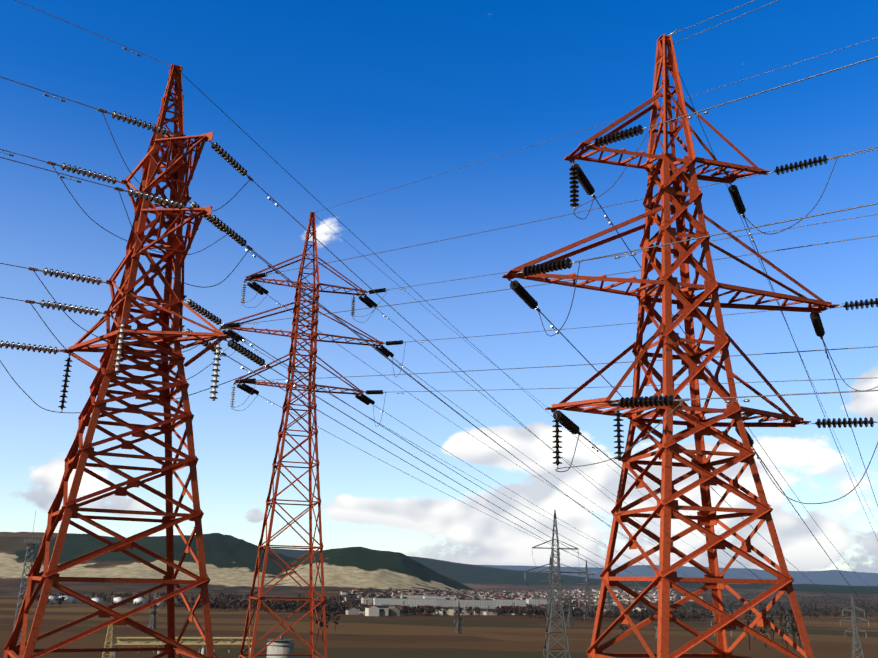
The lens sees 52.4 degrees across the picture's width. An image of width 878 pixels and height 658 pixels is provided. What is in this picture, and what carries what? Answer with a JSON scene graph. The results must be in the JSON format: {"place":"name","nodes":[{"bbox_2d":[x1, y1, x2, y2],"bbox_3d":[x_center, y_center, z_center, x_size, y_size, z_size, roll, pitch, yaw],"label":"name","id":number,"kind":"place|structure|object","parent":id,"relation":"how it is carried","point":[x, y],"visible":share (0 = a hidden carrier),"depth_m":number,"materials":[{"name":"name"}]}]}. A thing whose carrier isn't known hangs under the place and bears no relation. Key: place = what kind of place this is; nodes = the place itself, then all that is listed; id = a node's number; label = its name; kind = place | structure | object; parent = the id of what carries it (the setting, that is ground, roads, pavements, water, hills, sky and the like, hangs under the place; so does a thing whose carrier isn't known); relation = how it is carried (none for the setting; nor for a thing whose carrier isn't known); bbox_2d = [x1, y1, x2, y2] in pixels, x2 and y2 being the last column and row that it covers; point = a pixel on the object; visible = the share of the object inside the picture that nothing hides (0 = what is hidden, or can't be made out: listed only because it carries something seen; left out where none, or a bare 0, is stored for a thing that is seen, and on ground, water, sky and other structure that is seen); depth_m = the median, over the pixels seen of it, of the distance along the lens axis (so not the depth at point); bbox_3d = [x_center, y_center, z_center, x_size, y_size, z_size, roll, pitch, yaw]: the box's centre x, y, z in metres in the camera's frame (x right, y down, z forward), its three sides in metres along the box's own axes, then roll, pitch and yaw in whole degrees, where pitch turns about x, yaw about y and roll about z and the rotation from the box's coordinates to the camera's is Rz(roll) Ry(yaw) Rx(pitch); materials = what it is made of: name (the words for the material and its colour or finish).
{"place":"outdoors","nodes":[
{"label":"outdoors","id":0,"kind":"place"},
{"bbox_2d":[0,532,877,657],"bbox_3d":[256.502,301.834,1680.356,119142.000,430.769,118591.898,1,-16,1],"label":"terrain","id":1,"kind":"structure","parent":0,"point":[230,561],"depth_m":1502.75,"materials":[{"name":"brown soil"}]},
{"bbox_2d":[12,513,39,648],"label":"lattice tower","id":2,"kind":"structure","parent":1,"relation":"on","point":[24,568],"depth_m":145.64,"materials":[{"name":"metal"}]},
{"bbox_2d":[48,596,164,605],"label":"storage tanks","id":3,"kind":"object","parent":1,"relation":"on","point":[68,599],"visible":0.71,"depth_m":1225.28,"materials":[{"name":"white metal"}]},
{"bbox_2d":[0,47,296,657],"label":"transmission tower","id":4,"kind":"structure","parent":1,"relation":"on","point":[178,165],"depth_m":26.96,"materials":[{"name":"red metal"}]},
{"bbox_2d":[0,0,780,620],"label":"power lines","id":5,"kind":"object","parent":4,"relation":"hanging from","point":[354,332],"visible":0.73,"depth_m":37.40,"materials":[{"name":"silver metal"}]},
{"bbox_2d":[102,624,251,657],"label":"substation gantry","id":6,"kind":"object","parent":1,"relation":"on","point":[123,641],"visible":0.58,"depth_m":137.19,"materials":[{"name":"yellow metal"}]},
{"bbox_2d":[266,636,307,657],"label":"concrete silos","id":7,"kind":"object","parent":1,"relation":"on","point":[281,646],"visible":0.92,"depth_m":158.88,"materials":[{"name":"concrete"}]},
{"bbox_2d":[217,212,423,657],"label":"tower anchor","id":8,"kind":"object","parent":1,"relation":"on","point":[296,309],"visible":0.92,"depth_m":56.55,"materials":[{"name":"red paint"}]},
{"bbox_2d":[20,587,877,649],"bbox_3d":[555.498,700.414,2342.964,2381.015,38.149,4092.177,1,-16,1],"label":"valley trees","id":9,"kind":"object","parent":1,"relation":"on","point":[336,607],"visible":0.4,"depth_m":1111.41,"materials":[{"name":"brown plant"}]},
{"bbox_2d":[148,555,868,657],"bbox_3d":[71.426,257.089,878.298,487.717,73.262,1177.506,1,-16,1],"label":"pylons","id":10,"kind":"object","parent":1,"relation":"on","point":[570,610],"visible":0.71,"depth_m":717.76,"materials":[{"name":"metal"}]},
{"bbox_2d":[341,589,677,615],"bbox_3d":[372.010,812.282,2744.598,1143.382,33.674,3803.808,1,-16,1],"label":"town houses","id":11,"kind":"structure","parent":1,"relation":"on","point":[377,610],"depth_m":1981.41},
{"bbox_2d":[183,0,877,644],"bbox_3d":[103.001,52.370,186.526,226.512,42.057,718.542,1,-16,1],"label":"dark conductors","id":12,"kind":"structure","parent":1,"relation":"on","point":[621,324],"depth_m":39.26,"materials":[{"name":"grey metal"}]},
{"bbox_2d":[525,510,585,657],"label":"dark suspension pylon","id":13,"kind":"object","parent":1,"relation":"on","point":[551,604],"visible":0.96,"depth_m":227.27,"materials":[{"name":"metal"}]},
{"bbox_2d":[502,30,877,657],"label":"tower anchor","id":14,"kind":"object","parent":1,"relation":"on","point":[696,422],"visible":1,"depth_m":25.60,"materials":[{"name":"red paint"}]},
{"bbox_2d":[0,0,877,572],"label":"sky","id":15,"kind":"structure","parent":0,"point":[354,99],"materials":[{"name":"blue"}]},
{"bbox_2d":[361,594,702,608],"bbox_3d":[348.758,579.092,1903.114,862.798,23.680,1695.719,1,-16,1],"label":"town apartment blocks","id":16,"kind":"structure","parent":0,"point":[430,600],"depth_m":1143.35,"materials":[{"name":"white concrete"}]}
]}

